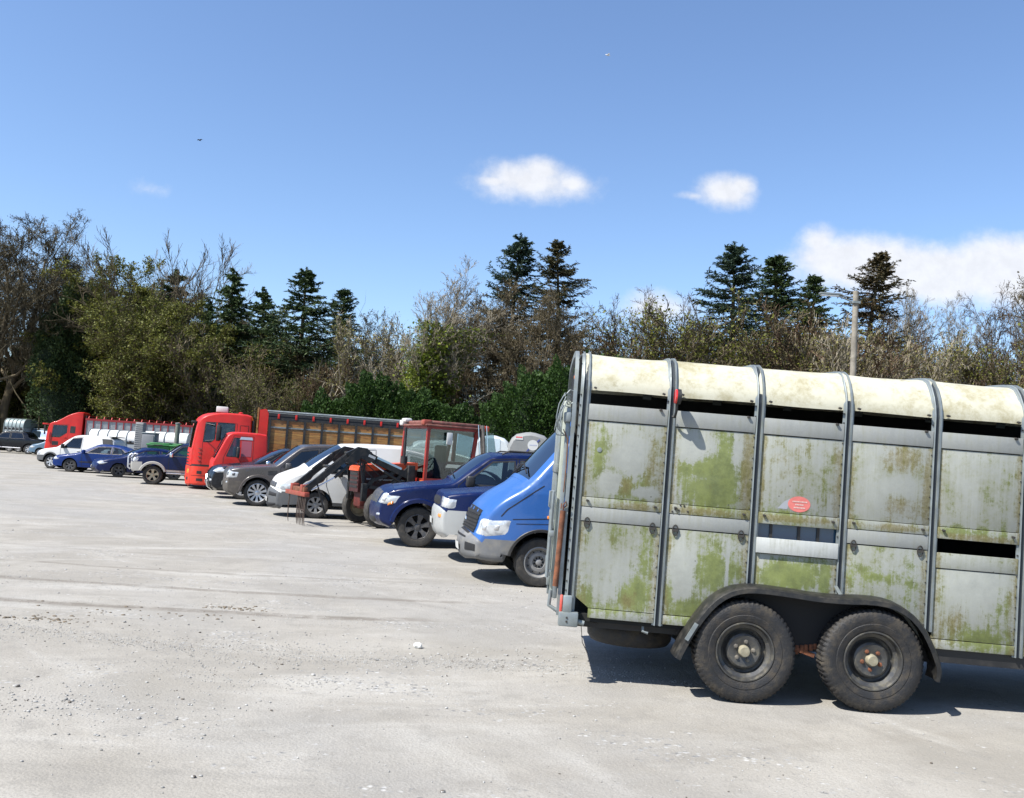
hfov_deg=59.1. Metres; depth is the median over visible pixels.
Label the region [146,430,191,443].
livestock trailer
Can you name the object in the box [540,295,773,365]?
thicket shrub
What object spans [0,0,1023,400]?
sky
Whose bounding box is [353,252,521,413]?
ivy clad tree
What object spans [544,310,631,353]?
bare tree
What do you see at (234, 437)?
window
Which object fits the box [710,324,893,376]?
thicket shrub
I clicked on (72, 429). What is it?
side window
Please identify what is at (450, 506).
off road car
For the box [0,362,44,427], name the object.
leafing tree
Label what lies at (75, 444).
van
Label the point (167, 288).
conifer
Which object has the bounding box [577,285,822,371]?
thicket shrub
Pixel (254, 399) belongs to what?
thicket shrub
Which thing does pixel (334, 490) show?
parked van
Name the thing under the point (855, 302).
street lamp
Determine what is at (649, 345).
bare tree
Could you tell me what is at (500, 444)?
horse trailer
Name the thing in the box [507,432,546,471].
horse trailer
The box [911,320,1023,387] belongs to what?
thicket shrub
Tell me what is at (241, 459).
door
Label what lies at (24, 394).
leafing tree
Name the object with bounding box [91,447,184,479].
parked car
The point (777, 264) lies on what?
conifer
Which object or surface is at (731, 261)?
conifer
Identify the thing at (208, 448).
door
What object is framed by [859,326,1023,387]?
thicket shrub
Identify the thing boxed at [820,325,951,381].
thicket shrub
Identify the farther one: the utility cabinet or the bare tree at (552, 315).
the bare tree at (552, 315)
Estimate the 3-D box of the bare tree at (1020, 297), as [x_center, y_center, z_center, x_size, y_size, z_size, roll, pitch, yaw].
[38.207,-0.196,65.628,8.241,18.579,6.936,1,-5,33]
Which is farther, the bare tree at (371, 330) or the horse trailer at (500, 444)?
the bare tree at (371, 330)
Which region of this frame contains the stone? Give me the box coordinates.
[413,642,421,647]
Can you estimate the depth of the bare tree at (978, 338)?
74.79 m
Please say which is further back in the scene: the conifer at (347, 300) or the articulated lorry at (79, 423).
the conifer at (347, 300)
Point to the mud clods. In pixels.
(58, 619)
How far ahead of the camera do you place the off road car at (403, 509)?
17.22 m
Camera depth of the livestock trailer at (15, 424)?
75.64 m
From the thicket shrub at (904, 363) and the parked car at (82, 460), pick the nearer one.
the parked car at (82, 460)
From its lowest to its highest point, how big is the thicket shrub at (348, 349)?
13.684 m
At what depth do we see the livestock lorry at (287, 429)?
34.57 m
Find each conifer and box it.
[123,269,190,423]
[179,299,220,424]
[189,267,380,431]
[198,268,259,438]
[231,286,287,412]
[283,288,387,398]
[460,232,546,423]
[465,239,604,415]
[689,241,789,360]
[708,254,867,368]
[786,274,843,351]
[814,250,949,378]
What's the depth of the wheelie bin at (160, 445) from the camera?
46.58 m
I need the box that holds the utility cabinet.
[141,432,159,447]
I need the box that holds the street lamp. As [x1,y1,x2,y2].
[819,291,860,375]
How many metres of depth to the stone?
8.09 m
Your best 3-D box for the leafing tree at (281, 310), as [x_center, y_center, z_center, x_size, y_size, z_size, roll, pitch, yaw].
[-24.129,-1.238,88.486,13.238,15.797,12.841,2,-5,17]
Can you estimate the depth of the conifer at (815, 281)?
72.10 m
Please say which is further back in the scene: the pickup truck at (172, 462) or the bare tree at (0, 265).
the bare tree at (0, 265)
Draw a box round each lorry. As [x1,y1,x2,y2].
[43,412,193,448]
[184,406,440,490]
[209,432,267,467]
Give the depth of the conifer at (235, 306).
76.14 m
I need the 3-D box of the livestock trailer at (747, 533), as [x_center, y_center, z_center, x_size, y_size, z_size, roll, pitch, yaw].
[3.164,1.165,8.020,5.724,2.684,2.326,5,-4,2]
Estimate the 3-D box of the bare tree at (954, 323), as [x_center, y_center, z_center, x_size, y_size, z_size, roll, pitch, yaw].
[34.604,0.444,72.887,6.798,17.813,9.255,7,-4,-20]
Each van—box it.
[37,435,126,468]
[265,444,460,517]
[409,440,452,450]
[455,422,570,586]
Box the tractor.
[285,418,500,527]
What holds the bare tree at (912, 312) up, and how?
on the woodland floor
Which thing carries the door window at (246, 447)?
in the lorry at (250, 447)
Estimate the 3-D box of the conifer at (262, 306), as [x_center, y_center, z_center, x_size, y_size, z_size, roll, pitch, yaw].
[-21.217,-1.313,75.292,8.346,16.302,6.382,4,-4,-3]
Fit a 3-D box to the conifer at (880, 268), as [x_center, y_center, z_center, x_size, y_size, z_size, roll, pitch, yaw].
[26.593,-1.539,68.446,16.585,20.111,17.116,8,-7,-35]
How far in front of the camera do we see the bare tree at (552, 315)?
61.60 m
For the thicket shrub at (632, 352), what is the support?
on the woodland floor
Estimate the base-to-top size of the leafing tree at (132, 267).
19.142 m
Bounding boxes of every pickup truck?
[0,431,45,453]
[127,443,188,483]
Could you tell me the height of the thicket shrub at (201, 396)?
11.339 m
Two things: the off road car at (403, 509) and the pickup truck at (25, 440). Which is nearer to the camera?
the off road car at (403, 509)
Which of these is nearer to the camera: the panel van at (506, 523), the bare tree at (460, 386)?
the panel van at (506, 523)
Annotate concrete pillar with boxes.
[133,422,146,449]
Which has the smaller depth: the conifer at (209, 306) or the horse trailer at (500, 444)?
the horse trailer at (500, 444)
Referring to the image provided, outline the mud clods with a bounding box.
[2,600,266,624]
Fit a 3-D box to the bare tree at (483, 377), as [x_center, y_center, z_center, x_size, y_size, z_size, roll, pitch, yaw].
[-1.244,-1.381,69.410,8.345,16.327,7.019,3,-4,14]
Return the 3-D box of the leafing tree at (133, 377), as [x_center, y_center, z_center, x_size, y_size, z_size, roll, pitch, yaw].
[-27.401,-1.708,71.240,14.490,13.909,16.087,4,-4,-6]
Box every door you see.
[50,424,68,445]
[200,422,237,465]
[223,435,253,463]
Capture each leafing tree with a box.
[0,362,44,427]
[15,336,120,418]
[19,251,198,421]
[72,290,264,423]
[118,260,221,415]
[179,319,245,416]
[219,304,325,404]
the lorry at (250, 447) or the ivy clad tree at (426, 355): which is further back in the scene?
the ivy clad tree at (426, 355)
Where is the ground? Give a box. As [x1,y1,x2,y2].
[0,449,1023,797]
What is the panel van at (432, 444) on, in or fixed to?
on the ground
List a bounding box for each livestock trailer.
[3,418,37,451]
[87,428,134,448]
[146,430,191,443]
[545,351,1023,712]
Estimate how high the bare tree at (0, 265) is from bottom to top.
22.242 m
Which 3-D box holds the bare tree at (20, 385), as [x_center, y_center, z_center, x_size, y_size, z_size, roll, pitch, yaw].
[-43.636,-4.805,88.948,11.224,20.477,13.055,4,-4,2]
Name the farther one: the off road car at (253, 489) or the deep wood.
the deep wood
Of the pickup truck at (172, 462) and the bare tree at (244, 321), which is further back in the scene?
the bare tree at (244, 321)
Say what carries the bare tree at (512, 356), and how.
on the woodland floor
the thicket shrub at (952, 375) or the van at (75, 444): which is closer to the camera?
the van at (75, 444)
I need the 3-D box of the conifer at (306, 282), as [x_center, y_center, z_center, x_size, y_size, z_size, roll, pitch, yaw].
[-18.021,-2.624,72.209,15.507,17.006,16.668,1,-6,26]
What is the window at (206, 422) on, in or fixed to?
in the livestock lorry at (287, 429)
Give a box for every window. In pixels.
[70,426,75,432]
[203,422,215,441]
[226,437,239,456]
[241,441,251,456]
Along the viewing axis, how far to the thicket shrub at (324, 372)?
68.01 m
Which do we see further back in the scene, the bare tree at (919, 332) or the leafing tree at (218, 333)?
the leafing tree at (218, 333)
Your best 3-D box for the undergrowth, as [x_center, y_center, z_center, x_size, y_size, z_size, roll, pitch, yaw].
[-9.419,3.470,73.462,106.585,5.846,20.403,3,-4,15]
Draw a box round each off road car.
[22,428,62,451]
[205,448,291,498]
[222,444,357,505]
[369,450,533,547]
[430,486,499,564]
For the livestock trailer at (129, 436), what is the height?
2.191 m
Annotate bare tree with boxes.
[0,208,127,449]
[0,218,27,325]
[0,255,127,413]
[44,225,258,423]
[232,309,282,393]
[355,307,403,373]
[411,285,487,417]
[416,324,468,405]
[451,276,540,416]
[478,294,560,401]
[516,279,603,390]
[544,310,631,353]
[581,285,666,358]
[628,321,689,356]
[666,293,722,362]
[828,288,955,370]
[880,283,943,369]
[893,295,990,379]
[957,280,1023,388]
[962,307,1023,381]
[988,271,1023,385]
[1000,308,1023,380]
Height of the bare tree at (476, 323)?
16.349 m
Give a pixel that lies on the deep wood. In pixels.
(316, 335)
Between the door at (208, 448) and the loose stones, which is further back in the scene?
the door at (208, 448)
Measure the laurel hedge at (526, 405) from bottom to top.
7.840 m
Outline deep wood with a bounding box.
[0,294,498,419]
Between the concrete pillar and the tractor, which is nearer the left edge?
the concrete pillar
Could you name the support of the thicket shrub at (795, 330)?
on the woodland floor
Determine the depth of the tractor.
21.84 m
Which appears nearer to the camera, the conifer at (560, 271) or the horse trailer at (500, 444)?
the horse trailer at (500, 444)
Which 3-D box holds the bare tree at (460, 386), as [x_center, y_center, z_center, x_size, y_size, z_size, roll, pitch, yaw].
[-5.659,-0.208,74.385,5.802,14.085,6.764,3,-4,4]
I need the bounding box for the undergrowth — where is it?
[4,394,230,449]
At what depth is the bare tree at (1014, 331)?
72.14 m
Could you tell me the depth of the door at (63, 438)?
62.09 m
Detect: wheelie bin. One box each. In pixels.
[146,442,172,454]
[169,444,187,455]
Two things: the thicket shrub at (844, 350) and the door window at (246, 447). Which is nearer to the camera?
the door window at (246, 447)
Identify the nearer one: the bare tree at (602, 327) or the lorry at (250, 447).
the lorry at (250, 447)
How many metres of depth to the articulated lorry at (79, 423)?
62.66 m
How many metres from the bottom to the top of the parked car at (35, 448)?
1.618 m
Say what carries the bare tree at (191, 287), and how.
on the woodland floor
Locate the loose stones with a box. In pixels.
[0,499,984,797]
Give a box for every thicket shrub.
[145,320,302,439]
[213,361,330,438]
[248,353,359,411]
[284,305,428,401]
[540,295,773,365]
[567,328,728,365]
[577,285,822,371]
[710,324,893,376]
[726,293,940,378]
[738,311,924,379]
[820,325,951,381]
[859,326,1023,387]
[902,325,1023,387]
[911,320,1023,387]
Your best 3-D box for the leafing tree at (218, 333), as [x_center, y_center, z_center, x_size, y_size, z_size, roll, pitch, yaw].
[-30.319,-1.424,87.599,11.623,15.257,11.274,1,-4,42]
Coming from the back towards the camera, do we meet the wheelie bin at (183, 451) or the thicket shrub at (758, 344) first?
the thicket shrub at (758, 344)
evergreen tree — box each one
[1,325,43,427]
[2,277,107,433]
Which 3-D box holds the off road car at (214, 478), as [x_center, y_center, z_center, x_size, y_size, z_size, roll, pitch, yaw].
[-7.648,2.505,30.241,4.954,1.744,2.340,5,-4,-18]
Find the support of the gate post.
on the ground
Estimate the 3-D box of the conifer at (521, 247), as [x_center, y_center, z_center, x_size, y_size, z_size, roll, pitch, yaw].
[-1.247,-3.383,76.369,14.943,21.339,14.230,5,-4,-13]
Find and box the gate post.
[174,423,180,443]
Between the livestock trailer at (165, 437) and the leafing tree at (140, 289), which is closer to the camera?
the livestock trailer at (165, 437)
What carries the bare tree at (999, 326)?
on the woodland floor
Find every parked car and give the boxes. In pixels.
[29,441,44,454]
[52,444,152,474]
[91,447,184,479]
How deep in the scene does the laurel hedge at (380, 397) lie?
57.41 m
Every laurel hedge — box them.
[301,369,478,440]
[477,349,624,442]
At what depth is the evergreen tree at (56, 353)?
76.35 m
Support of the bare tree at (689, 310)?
on the woodland floor
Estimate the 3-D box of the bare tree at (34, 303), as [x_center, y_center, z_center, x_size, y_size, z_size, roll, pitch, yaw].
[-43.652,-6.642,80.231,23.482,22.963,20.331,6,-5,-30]
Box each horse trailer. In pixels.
[475,435,508,478]
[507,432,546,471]

